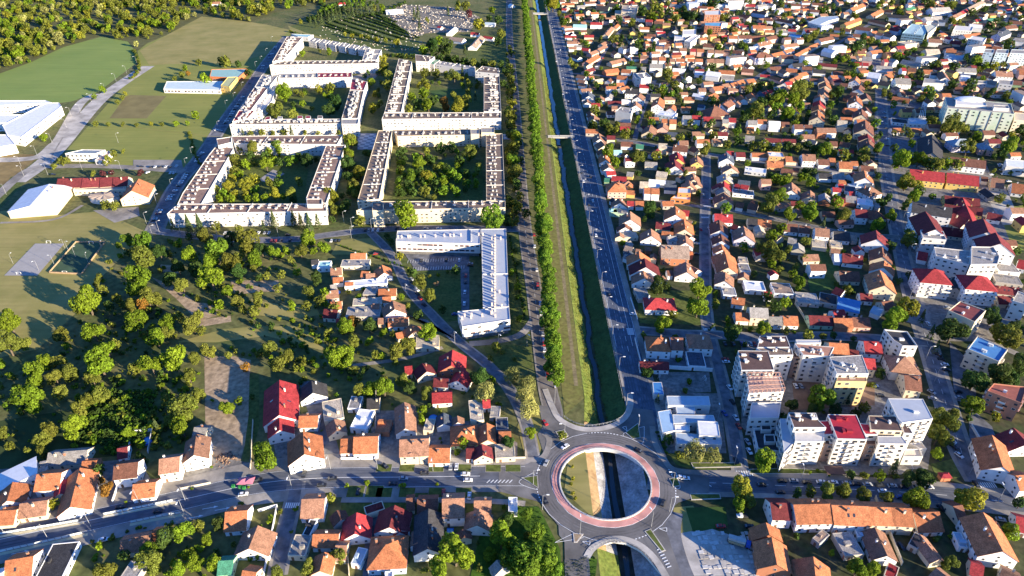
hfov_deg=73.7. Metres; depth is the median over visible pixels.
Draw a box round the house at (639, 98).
[632,93,645,105]
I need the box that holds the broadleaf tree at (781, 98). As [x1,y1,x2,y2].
[768,93,784,107]
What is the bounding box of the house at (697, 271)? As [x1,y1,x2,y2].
[691,266,702,276]
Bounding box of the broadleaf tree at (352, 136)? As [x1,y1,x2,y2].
[344,133,357,147]
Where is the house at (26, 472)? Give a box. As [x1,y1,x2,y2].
[0,456,39,490]
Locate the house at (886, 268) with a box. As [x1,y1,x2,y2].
[869,260,894,279]
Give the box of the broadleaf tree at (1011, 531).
[1001,522,1020,540]
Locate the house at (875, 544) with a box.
[860,527,897,565]
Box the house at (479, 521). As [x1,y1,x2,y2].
[463,508,492,535]
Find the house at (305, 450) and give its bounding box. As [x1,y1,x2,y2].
[287,431,324,473]
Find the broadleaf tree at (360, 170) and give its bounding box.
[353,165,365,180]
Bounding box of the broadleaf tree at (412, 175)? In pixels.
[406,168,418,182]
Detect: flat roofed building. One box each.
[36,541,81,575]
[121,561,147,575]
[288,534,312,560]
[317,261,331,271]
[322,398,344,425]
[340,259,370,269]
[345,278,387,290]
[345,306,381,320]
[350,409,374,433]
[352,297,382,307]
[363,287,378,297]
[375,419,392,436]
[416,335,438,351]
[468,399,483,424]
[495,444,514,462]
[613,208,628,216]
[618,232,637,240]
[633,287,648,302]
[654,110,677,120]
[685,351,705,370]
[721,287,736,298]
[731,189,753,198]
[737,263,750,275]
[742,280,765,294]
[744,166,765,176]
[767,151,784,161]
[769,283,794,297]
[794,292,819,307]
[810,239,826,251]
[818,292,836,309]
[828,240,842,251]
[831,532,864,560]
[847,183,864,190]
[856,198,873,209]
[890,118,906,126]
[897,40,920,48]
[991,273,1022,289]
[994,264,1020,276]
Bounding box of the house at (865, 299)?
[856,293,872,305]
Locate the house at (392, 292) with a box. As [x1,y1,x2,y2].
[378,288,396,299]
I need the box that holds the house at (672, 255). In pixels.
[658,245,689,265]
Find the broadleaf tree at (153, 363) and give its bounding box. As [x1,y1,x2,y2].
[136,355,162,374]
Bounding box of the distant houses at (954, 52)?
[212,0,1023,319]
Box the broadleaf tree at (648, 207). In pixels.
[643,200,655,218]
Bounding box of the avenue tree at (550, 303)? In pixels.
[541,300,558,316]
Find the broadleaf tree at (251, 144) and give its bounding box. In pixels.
[247,140,256,157]
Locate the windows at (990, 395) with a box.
[983,394,1017,418]
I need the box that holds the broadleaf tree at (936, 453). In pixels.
[930,447,943,460]
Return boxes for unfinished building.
[615,5,637,18]
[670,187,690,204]
[703,10,721,33]
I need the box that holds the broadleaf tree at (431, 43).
[426,38,437,50]
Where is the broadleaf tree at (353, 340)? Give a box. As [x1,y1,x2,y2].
[348,333,358,347]
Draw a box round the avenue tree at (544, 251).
[538,249,552,261]
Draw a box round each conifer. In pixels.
[184,214,195,239]
[195,213,204,231]
[270,210,278,229]
[298,212,304,231]
[305,212,313,230]
[887,458,898,476]
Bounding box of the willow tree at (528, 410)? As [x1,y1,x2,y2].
[520,397,539,420]
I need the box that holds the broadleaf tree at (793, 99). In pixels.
[787,92,799,106]
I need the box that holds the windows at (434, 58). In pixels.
[384,58,499,129]
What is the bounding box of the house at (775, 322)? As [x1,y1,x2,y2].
[768,314,782,329]
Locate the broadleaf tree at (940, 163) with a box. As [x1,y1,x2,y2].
[931,157,944,170]
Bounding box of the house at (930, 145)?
[917,134,942,159]
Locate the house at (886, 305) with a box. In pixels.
[875,299,894,313]
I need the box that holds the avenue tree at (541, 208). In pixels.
[533,199,545,213]
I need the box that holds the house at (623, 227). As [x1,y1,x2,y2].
[616,223,632,232]
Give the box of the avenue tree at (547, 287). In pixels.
[540,279,557,294]
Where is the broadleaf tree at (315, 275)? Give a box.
[310,270,321,286]
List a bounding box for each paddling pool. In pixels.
[429,414,436,418]
[447,528,453,532]
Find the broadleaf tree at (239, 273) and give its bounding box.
[230,263,246,278]
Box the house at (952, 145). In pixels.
[944,137,971,152]
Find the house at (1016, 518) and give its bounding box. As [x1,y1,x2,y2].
[1008,512,1023,537]
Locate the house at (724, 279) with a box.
[714,272,733,289]
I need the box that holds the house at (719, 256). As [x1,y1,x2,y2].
[711,251,736,267]
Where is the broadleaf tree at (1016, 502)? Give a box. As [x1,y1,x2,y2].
[1012,496,1023,508]
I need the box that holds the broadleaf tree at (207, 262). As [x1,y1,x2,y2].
[202,254,218,267]
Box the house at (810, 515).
[786,498,833,532]
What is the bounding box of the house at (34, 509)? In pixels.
[18,496,53,522]
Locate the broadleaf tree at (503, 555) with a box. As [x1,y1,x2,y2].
[498,548,517,570]
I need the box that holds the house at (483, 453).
[473,444,492,464]
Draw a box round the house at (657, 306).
[643,295,676,315]
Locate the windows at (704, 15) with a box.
[703,15,721,33]
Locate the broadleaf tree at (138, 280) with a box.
[122,265,151,296]
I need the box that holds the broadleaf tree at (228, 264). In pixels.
[220,252,238,270]
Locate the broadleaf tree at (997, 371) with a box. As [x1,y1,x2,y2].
[988,363,1013,384]
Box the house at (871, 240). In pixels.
[858,230,888,252]
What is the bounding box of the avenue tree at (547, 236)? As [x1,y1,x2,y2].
[538,233,553,254]
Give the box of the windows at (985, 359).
[963,352,1001,376]
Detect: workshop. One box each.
[657,409,674,440]
[665,396,709,413]
[672,407,721,451]
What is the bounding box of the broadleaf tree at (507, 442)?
[501,435,514,447]
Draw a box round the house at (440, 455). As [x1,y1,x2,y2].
[428,445,451,466]
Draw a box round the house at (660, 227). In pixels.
[655,222,670,232]
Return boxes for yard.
[0,459,149,498]
[93,207,139,222]
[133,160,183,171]
[183,456,248,477]
[260,170,283,181]
[274,427,300,457]
[300,381,339,453]
[353,73,378,79]
[363,516,383,575]
[371,427,396,452]
[374,411,420,452]
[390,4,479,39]
[405,254,459,270]
[407,315,457,340]
[416,417,458,457]
[459,421,516,457]
[460,255,468,310]
[650,347,710,367]
[658,372,710,392]
[660,392,725,452]
[681,529,755,575]
[741,341,931,468]
[821,469,905,474]
[875,101,922,159]
[876,165,1012,340]
[949,341,975,404]
[968,410,998,483]
[982,187,1013,224]
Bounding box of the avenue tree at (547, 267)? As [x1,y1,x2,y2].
[541,264,555,280]
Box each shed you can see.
[38,460,49,472]
[53,479,67,501]
[81,458,102,468]
[117,445,131,460]
[152,526,165,541]
[217,555,238,575]
[302,519,318,535]
[329,510,348,528]
[330,299,342,312]
[334,540,349,563]
[347,396,363,412]
[351,547,368,569]
[360,271,370,279]
[364,501,384,517]
[366,273,375,278]
[367,396,380,412]
[371,304,380,309]
[378,318,385,327]
[385,571,393,575]
[393,524,410,535]
[395,331,403,341]
[404,365,412,378]
[406,494,414,514]
[409,531,417,550]
[423,418,435,435]
[433,377,449,390]
[436,413,451,431]
[451,416,464,425]
[456,529,472,544]
[466,446,474,462]
[482,398,490,411]
[488,560,509,575]
[490,406,500,421]
[496,417,507,433]
[498,429,510,443]
[508,497,517,516]
[609,209,617,216]
[623,250,633,256]
[666,234,677,244]
[685,234,694,242]
[737,257,748,263]
[737,272,748,283]
[811,529,829,548]
[828,309,846,317]
[829,248,839,256]
[853,529,863,541]
[866,183,873,187]
[883,562,899,575]
[906,532,920,553]
[929,567,949,575]
[951,532,967,552]
[966,558,984,575]
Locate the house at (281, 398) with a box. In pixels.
[263,380,299,432]
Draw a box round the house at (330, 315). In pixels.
[322,309,340,322]
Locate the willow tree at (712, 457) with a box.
[705,447,721,463]
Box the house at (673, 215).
[663,206,685,227]
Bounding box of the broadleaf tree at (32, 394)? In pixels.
[9,383,45,414]
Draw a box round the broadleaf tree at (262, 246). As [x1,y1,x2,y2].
[254,243,266,256]
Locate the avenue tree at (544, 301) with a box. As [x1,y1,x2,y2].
[540,293,555,306]
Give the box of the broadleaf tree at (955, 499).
[954,497,967,503]
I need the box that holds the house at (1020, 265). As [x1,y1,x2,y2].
[1016,259,1023,273]
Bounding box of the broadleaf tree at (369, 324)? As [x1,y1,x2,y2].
[362,317,376,333]
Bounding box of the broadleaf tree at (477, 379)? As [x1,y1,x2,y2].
[469,367,488,385]
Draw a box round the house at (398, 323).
[388,317,408,330]
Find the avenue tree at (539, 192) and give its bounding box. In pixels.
[534,188,547,206]
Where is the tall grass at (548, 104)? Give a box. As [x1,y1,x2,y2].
[484,73,606,575]
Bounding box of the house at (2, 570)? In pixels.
[0,568,4,575]
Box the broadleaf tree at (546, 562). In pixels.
[539,548,558,573]
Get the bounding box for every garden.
[0,411,138,468]
[341,499,522,515]
[471,506,560,575]
[517,405,542,454]
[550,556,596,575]
[638,291,700,324]
[657,256,674,268]
[686,507,727,531]
[710,147,746,155]
[792,381,874,410]
[804,248,839,291]
[931,459,959,481]
[1004,205,1023,252]
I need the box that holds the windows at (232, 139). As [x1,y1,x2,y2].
[169,139,343,225]
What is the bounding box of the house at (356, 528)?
[341,512,372,544]
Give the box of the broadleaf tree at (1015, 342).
[999,328,1023,348]
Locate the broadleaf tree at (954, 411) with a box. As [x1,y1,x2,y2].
[947,408,959,418]
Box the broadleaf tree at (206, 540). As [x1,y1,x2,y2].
[201,533,211,545]
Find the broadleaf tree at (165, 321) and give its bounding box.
[158,313,174,327]
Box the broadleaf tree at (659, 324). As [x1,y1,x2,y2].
[654,315,671,333]
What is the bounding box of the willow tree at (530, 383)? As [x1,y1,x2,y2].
[518,375,535,391]
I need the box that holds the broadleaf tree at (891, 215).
[885,208,896,223]
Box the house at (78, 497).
[56,468,100,520]
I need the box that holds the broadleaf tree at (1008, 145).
[1000,136,1019,152]
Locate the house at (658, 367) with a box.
[638,359,668,373]
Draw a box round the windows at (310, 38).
[271,38,379,73]
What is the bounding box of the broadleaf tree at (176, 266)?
[170,258,184,274]
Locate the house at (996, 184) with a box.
[987,176,1004,191]
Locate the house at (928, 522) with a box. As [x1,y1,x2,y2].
[909,506,944,536]
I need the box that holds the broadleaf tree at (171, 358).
[159,344,186,370]
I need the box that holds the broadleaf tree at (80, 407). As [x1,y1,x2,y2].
[70,400,86,415]
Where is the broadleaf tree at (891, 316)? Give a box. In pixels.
[882,305,909,329]
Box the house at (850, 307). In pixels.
[836,296,860,316]
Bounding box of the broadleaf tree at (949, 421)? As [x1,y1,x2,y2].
[936,412,961,432]
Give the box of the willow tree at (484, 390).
[474,381,494,404]
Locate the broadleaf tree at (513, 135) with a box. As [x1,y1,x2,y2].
[511,130,521,140]
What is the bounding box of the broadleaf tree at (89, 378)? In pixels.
[83,373,100,385]
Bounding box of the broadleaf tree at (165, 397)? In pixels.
[160,392,175,406]
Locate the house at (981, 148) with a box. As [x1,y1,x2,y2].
[975,142,993,155]
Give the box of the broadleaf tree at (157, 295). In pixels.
[149,291,162,305]
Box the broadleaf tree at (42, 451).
[35,446,48,458]
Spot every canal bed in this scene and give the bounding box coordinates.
[536,2,607,425]
[603,452,634,575]
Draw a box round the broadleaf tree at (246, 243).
[236,228,260,252]
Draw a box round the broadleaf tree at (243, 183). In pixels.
[238,177,254,190]
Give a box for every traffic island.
[521,475,538,488]
[573,533,582,542]
[625,422,640,438]
[644,529,665,551]
[669,477,680,486]
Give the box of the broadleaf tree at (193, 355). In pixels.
[187,351,200,364]
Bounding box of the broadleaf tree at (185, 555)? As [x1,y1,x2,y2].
[181,547,197,560]
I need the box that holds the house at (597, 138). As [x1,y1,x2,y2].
[592,133,605,145]
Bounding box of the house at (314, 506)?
[300,493,327,522]
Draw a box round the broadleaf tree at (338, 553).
[333,548,347,564]
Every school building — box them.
[56,177,81,189]
[73,186,125,195]
[81,177,101,187]
[100,175,112,187]
[112,176,133,188]
[120,179,155,205]
[906,169,944,188]
[940,194,979,207]
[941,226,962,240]
[942,204,960,213]
[943,171,978,192]
[948,213,969,228]
[953,197,975,228]
[968,205,982,218]
[985,211,997,223]
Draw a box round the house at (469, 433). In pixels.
[450,425,478,449]
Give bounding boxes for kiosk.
[823,466,845,477]
[937,472,952,481]
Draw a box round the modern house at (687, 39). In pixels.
[674,29,699,48]
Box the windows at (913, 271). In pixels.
[909,271,948,297]
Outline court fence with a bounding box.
[49,241,104,274]
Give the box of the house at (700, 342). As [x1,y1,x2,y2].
[685,332,713,356]
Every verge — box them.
[346,485,365,496]
[364,485,383,496]
[375,464,391,471]
[376,487,392,496]
[398,464,414,471]
[398,487,415,496]
[428,467,443,471]
[428,487,444,496]
[455,464,471,471]
[455,487,471,497]
[485,465,500,471]
[505,465,520,471]
[528,0,583,413]
[690,493,720,499]
[691,462,741,467]
[749,468,851,474]
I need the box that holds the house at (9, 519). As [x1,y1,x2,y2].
[0,506,19,529]
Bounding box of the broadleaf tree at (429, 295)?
[422,288,435,303]
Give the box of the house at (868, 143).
[857,139,876,153]
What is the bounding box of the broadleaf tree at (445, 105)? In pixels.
[439,96,449,111]
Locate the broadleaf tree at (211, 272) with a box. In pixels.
[195,265,224,290]
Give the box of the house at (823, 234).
[812,227,829,243]
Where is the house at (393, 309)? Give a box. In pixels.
[381,300,406,322]
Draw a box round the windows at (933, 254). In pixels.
[928,254,995,274]
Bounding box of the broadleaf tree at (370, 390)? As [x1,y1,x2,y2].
[361,381,374,395]
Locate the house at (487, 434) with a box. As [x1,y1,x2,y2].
[478,423,495,447]
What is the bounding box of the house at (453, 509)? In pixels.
[442,492,464,526]
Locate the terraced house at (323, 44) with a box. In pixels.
[318,39,329,49]
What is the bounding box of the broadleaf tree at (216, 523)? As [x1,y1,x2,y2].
[211,516,223,531]
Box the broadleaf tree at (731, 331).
[723,324,742,341]
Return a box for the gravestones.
[320,5,477,50]
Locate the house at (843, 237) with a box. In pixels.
[830,230,849,244]
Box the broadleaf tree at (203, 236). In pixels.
[196,227,213,243]
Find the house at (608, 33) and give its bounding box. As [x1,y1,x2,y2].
[602,27,613,38]
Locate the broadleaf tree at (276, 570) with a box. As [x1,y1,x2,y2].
[270,564,282,575]
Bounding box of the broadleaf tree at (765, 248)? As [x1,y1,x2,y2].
[754,242,777,261]
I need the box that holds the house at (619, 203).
[611,198,627,208]
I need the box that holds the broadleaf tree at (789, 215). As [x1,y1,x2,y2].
[784,207,796,222]
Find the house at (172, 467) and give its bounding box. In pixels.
[158,453,184,481]
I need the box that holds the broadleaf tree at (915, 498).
[902,486,930,508]
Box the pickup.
[736,513,747,517]
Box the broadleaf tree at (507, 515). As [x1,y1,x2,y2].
[498,511,513,526]
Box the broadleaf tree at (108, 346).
[98,341,115,356]
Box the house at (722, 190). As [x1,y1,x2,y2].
[715,187,730,196]
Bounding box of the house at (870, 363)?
[863,357,875,377]
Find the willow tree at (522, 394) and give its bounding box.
[515,385,533,402]
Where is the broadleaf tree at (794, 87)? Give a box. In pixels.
[788,82,801,93]
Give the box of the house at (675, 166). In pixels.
[665,159,683,174]
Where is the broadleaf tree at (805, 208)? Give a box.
[801,204,817,220]
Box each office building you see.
[900,24,936,42]
[907,107,926,129]
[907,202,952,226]
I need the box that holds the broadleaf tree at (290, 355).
[283,348,293,361]
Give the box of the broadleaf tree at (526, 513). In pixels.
[520,507,532,519]
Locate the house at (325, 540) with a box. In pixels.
[311,529,341,551]
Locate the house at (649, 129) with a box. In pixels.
[641,125,656,138]
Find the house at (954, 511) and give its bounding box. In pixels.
[941,500,965,525]
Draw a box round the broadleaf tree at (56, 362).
[48,355,67,367]
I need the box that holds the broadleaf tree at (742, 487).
[731,474,752,498]
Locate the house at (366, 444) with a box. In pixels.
[353,432,380,459]
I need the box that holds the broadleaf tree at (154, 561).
[133,548,164,575]
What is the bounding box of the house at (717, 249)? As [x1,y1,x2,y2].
[712,244,729,255]
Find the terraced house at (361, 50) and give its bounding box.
[358,46,369,55]
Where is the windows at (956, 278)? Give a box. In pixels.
[956,278,994,303]
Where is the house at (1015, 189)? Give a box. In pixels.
[1007,182,1023,197]
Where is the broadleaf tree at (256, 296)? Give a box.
[252,291,262,304]
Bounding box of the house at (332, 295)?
[325,290,338,302]
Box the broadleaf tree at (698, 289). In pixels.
[689,277,711,298]
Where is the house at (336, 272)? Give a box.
[330,267,342,279]
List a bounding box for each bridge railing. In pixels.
[559,447,651,519]
[564,413,624,425]
[591,539,652,560]
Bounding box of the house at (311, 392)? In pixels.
[299,380,327,406]
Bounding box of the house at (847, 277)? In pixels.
[834,271,860,285]
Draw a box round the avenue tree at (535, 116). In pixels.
[528,113,540,123]
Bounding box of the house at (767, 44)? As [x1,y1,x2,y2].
[753,40,772,50]
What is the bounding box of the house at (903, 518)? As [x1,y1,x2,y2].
[882,502,914,534]
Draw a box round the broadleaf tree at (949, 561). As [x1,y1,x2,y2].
[941,555,960,569]
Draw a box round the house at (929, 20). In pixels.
[920,16,943,24]
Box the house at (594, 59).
[582,54,600,65]
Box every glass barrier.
[0,518,83,533]
[0,530,86,551]
[103,498,176,514]
[130,511,180,522]
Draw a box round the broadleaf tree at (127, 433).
[120,426,135,437]
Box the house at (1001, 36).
[991,29,1010,41]
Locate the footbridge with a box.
[548,135,574,137]
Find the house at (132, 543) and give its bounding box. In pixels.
[120,530,152,557]
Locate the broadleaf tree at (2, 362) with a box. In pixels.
[0,358,5,370]
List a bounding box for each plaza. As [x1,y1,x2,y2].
[358,134,375,148]
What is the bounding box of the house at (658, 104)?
[651,97,664,112]
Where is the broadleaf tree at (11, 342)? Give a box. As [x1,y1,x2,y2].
[0,329,22,355]
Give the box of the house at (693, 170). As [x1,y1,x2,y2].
[683,166,696,174]
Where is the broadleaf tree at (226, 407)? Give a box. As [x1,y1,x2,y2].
[218,401,235,413]
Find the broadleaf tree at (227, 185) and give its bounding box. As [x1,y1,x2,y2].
[222,180,234,194]
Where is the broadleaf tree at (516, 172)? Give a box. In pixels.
[507,164,522,175]
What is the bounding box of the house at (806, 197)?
[800,190,817,204]
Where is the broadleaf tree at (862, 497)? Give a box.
[856,486,871,500]
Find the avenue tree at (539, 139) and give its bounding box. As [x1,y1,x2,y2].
[529,133,541,144]
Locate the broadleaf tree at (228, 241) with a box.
[217,237,229,246]
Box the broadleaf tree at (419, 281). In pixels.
[412,274,425,290]
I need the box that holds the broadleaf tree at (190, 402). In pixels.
[166,393,197,423]
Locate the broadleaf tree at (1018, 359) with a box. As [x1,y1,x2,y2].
[1012,352,1023,376]
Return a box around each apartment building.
[615,107,632,122]
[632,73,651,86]
[728,0,743,9]
[731,350,773,396]
[741,372,784,434]
[756,336,798,379]
[775,413,825,471]
[792,340,833,382]
[818,414,877,465]
[821,355,868,404]
[866,415,912,465]
[879,329,917,356]
[881,398,932,464]
[905,211,947,248]
[908,268,952,299]
[915,230,945,255]
[927,246,999,279]
[944,301,985,339]
[951,25,972,37]
[954,274,997,305]
[960,336,1007,378]
[961,218,996,250]
[967,36,986,44]
[969,232,1015,265]
[972,80,986,89]
[980,383,1023,421]
[982,49,993,64]
[992,49,1008,63]
[996,80,1013,93]
[1005,291,1023,321]
[1007,49,1023,66]
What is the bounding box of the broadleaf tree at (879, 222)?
[870,217,885,230]
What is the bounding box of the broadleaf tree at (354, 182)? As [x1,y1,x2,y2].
[347,178,360,191]
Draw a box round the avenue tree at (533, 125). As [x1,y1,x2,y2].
[527,119,540,130]
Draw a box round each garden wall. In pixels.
[112,486,117,501]
[147,429,151,452]
[181,482,210,488]
[250,419,253,468]
[258,504,277,575]
[341,457,372,459]
[515,448,525,458]
[635,338,640,360]
[669,365,712,371]
[795,301,804,317]
[875,495,902,565]
[970,424,979,436]
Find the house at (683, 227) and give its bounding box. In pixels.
[673,219,694,237]
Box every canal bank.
[533,0,598,425]
[538,0,625,423]
[584,421,605,550]
[592,425,617,554]
[597,548,620,575]
[615,454,648,554]
[632,553,660,575]
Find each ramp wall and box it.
[0,521,83,537]
[0,533,87,554]
[103,501,176,517]
[130,513,183,525]
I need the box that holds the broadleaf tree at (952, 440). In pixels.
[938,434,955,446]
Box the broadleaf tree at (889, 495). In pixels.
[879,491,894,501]
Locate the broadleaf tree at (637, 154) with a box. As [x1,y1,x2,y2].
[629,149,644,165]
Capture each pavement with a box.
[0,453,398,563]
[0,462,529,555]
[144,36,291,230]
[149,225,518,242]
[267,481,305,575]
[340,458,524,464]
[341,497,525,505]
[366,231,539,456]
[506,0,562,426]
[525,432,551,461]
[542,388,633,431]
[545,5,659,440]
[555,9,674,446]
[584,536,668,575]
[590,136,882,177]
[640,326,927,346]
[647,470,1023,514]
[649,426,741,475]
[665,512,693,575]
[699,155,748,470]
[711,207,889,238]
[872,58,992,483]
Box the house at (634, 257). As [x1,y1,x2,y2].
[626,251,650,269]
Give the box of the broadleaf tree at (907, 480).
[901,470,917,486]
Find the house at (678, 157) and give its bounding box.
[669,152,685,166]
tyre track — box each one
[0,472,477,535]
[0,479,498,543]
[0,482,497,546]
[1,469,484,531]
[538,433,674,539]
[540,435,671,537]
[543,437,667,534]
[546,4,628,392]
[546,439,665,532]
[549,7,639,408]
[549,13,634,407]
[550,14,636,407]
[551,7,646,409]
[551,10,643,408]
[553,9,653,413]
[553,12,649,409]
[709,477,1012,496]
[709,479,1022,500]
[709,488,1023,509]
[710,485,1012,505]
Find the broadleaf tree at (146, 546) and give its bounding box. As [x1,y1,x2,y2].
[138,541,159,551]
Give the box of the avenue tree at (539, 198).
[534,195,545,206]
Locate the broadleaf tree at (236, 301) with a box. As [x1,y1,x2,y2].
[230,295,244,307]
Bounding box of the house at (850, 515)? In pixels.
[824,499,871,533]
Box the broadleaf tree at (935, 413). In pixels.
[931,407,946,423]
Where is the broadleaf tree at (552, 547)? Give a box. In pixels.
[542,542,555,552]
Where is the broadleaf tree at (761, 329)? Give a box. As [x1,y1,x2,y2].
[756,320,771,335]
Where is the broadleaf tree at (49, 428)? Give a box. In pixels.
[40,422,58,440]
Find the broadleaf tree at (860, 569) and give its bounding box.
[846,556,868,575]
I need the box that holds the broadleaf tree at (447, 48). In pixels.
[438,38,453,54]
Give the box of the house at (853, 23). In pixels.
[840,18,861,28]
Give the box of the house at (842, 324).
[832,315,853,331]
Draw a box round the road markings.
[1,17,1003,567]
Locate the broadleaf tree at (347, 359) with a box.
[333,345,354,369]
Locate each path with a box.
[0,94,98,161]
[0,205,83,223]
[18,66,153,181]
[50,137,63,167]
[104,122,223,137]
[352,346,442,365]
[469,319,530,345]
[530,0,577,385]
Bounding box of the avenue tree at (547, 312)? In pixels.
[538,306,560,326]
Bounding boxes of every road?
[0,466,498,549]
[499,462,540,502]
[536,432,676,542]
[537,497,594,575]
[538,405,565,451]
[547,8,657,434]
[620,408,666,457]
[643,522,681,575]
[647,475,1023,511]
[670,470,708,504]
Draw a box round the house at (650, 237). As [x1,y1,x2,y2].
[639,229,661,245]
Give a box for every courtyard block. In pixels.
[167,135,345,227]
[229,72,367,135]
[270,34,381,74]
[356,127,504,226]
[382,54,500,130]
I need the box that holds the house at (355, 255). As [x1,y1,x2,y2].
[350,251,366,258]
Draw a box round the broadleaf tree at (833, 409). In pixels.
[828,403,841,413]
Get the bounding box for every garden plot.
[104,314,125,328]
[129,308,176,317]
[152,277,217,319]
[160,264,178,272]
[179,326,325,349]
[200,316,230,325]
[230,280,279,293]
[251,299,319,319]
[663,440,716,469]
[673,506,693,532]
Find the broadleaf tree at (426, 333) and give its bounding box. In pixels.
[417,322,436,340]
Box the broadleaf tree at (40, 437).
[31,431,52,448]
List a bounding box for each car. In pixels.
[98,537,108,541]
[115,504,126,508]
[153,509,163,513]
[238,492,247,496]
[253,477,262,482]
[301,470,306,477]
[317,483,326,486]
[328,476,336,480]
[355,488,360,495]
[381,462,388,468]
[388,481,397,485]
[399,476,407,479]
[420,470,428,474]
[461,472,469,475]
[463,478,472,481]
[467,492,471,499]
[542,497,548,504]
[561,443,568,448]
[633,447,642,452]
[660,498,665,506]
[681,476,689,480]
[715,524,725,528]
[744,438,750,444]
[744,524,753,528]
[757,482,766,486]
[775,490,785,493]
[777,478,786,482]
[789,478,798,482]
[802,480,811,484]
[828,480,838,483]
[851,481,860,485]
[862,482,872,486]
[875,483,884,486]
[877,489,887,492]
[887,483,897,487]
[895,494,902,498]
[896,541,906,550]
[936,503,944,511]
[954,451,963,458]
[972,480,979,487]
[995,516,1006,521]
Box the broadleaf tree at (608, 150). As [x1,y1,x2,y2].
[602,143,613,156]
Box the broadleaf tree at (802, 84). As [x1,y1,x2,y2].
[794,80,807,90]
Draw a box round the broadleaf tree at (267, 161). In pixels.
[258,157,272,171]
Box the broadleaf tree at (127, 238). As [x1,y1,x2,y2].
[119,233,132,246]
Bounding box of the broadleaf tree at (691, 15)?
[685,10,697,23]
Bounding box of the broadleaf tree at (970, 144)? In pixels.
[959,138,977,155]
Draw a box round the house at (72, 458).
[46,447,95,469]
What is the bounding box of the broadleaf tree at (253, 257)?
[246,248,261,266]
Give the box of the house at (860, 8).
[846,3,865,14]
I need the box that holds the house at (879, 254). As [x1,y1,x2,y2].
[868,247,892,265]
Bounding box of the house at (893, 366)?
[881,353,921,379]
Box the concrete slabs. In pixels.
[691,530,758,575]
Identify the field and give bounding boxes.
[0,154,34,184]
[0,211,151,356]
[64,31,289,169]
[140,17,288,64]
[204,356,250,460]
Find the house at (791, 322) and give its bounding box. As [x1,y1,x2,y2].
[779,315,798,329]
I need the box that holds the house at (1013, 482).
[1002,471,1023,497]
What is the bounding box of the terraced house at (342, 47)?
[338,42,349,52]
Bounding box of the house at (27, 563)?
[4,549,44,575]
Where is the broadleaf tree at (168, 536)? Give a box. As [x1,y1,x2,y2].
[154,526,176,549]
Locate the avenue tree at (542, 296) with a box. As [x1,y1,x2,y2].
[541,292,555,305]
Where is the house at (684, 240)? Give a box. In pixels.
[677,235,693,251]
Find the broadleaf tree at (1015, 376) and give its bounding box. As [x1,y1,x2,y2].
[1004,369,1020,385]
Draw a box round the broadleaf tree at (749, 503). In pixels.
[744,493,755,508]
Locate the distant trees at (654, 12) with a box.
[4,0,1023,561]
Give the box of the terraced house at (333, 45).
[328,41,339,51]
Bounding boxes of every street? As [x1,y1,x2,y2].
[0,164,185,197]
[147,36,290,231]
[150,226,517,241]
[270,482,301,575]
[368,232,537,456]
[507,0,560,415]
[573,24,871,85]
[587,558,589,575]
[590,137,882,176]
[595,29,622,68]
[605,193,708,208]
[632,80,656,139]
[640,328,926,344]
[701,155,745,470]
[709,204,901,238]
[752,44,822,80]
[873,58,986,482]
[877,85,1012,104]
[906,319,1016,354]
[913,15,1019,49]
[990,13,1010,46]
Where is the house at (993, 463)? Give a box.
[968,435,1014,483]
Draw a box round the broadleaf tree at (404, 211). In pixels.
[393,199,418,229]
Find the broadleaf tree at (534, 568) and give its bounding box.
[514,554,539,575]
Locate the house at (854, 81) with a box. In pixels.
[848,76,860,87]
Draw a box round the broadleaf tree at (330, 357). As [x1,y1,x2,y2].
[323,346,343,369]
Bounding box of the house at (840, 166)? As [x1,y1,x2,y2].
[835,160,852,171]
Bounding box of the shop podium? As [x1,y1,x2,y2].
[750,419,778,458]
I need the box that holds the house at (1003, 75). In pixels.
[991,70,1012,79]
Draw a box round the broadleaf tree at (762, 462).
[754,447,775,472]
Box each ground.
[0,0,599,575]
[543,0,1023,575]
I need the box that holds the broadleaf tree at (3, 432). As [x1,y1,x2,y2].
[0,426,7,440]
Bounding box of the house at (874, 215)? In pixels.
[867,208,886,222]
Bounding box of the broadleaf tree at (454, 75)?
[447,69,460,83]
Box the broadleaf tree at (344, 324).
[336,317,353,333]
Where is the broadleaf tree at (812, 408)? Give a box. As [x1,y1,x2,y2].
[806,402,817,414]
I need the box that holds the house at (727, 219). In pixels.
[712,212,732,226]
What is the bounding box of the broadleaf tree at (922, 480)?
[915,468,933,489]
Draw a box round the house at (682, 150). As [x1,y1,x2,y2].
[672,143,687,157]
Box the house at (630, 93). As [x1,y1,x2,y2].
[625,87,638,98]
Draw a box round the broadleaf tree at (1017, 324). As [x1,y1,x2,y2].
[1009,320,1021,334]
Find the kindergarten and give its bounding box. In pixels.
[164,69,248,93]
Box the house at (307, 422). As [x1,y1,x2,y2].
[298,412,321,431]
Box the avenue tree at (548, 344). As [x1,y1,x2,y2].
[543,341,562,358]
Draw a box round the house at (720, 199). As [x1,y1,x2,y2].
[713,192,733,208]
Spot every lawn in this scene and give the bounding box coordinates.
[0,37,135,102]
[0,175,35,207]
[110,95,165,117]
[220,154,308,202]
[243,373,258,460]
[262,88,346,118]
[288,26,340,43]
[291,13,420,50]
[331,238,378,254]
[392,160,482,199]
[408,86,482,111]
[412,270,461,321]
[430,89,466,100]
[461,34,506,63]
[483,345,531,370]
[508,235,528,334]
[564,452,592,515]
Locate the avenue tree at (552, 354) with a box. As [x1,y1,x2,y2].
[543,350,562,371]
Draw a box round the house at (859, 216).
[850,207,867,224]
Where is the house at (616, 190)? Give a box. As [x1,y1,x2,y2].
[605,180,626,197]
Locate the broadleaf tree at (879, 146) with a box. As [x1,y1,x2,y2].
[873,142,883,155]
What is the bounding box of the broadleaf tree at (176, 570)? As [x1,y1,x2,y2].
[166,559,185,575]
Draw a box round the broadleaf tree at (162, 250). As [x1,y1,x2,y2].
[151,244,168,259]

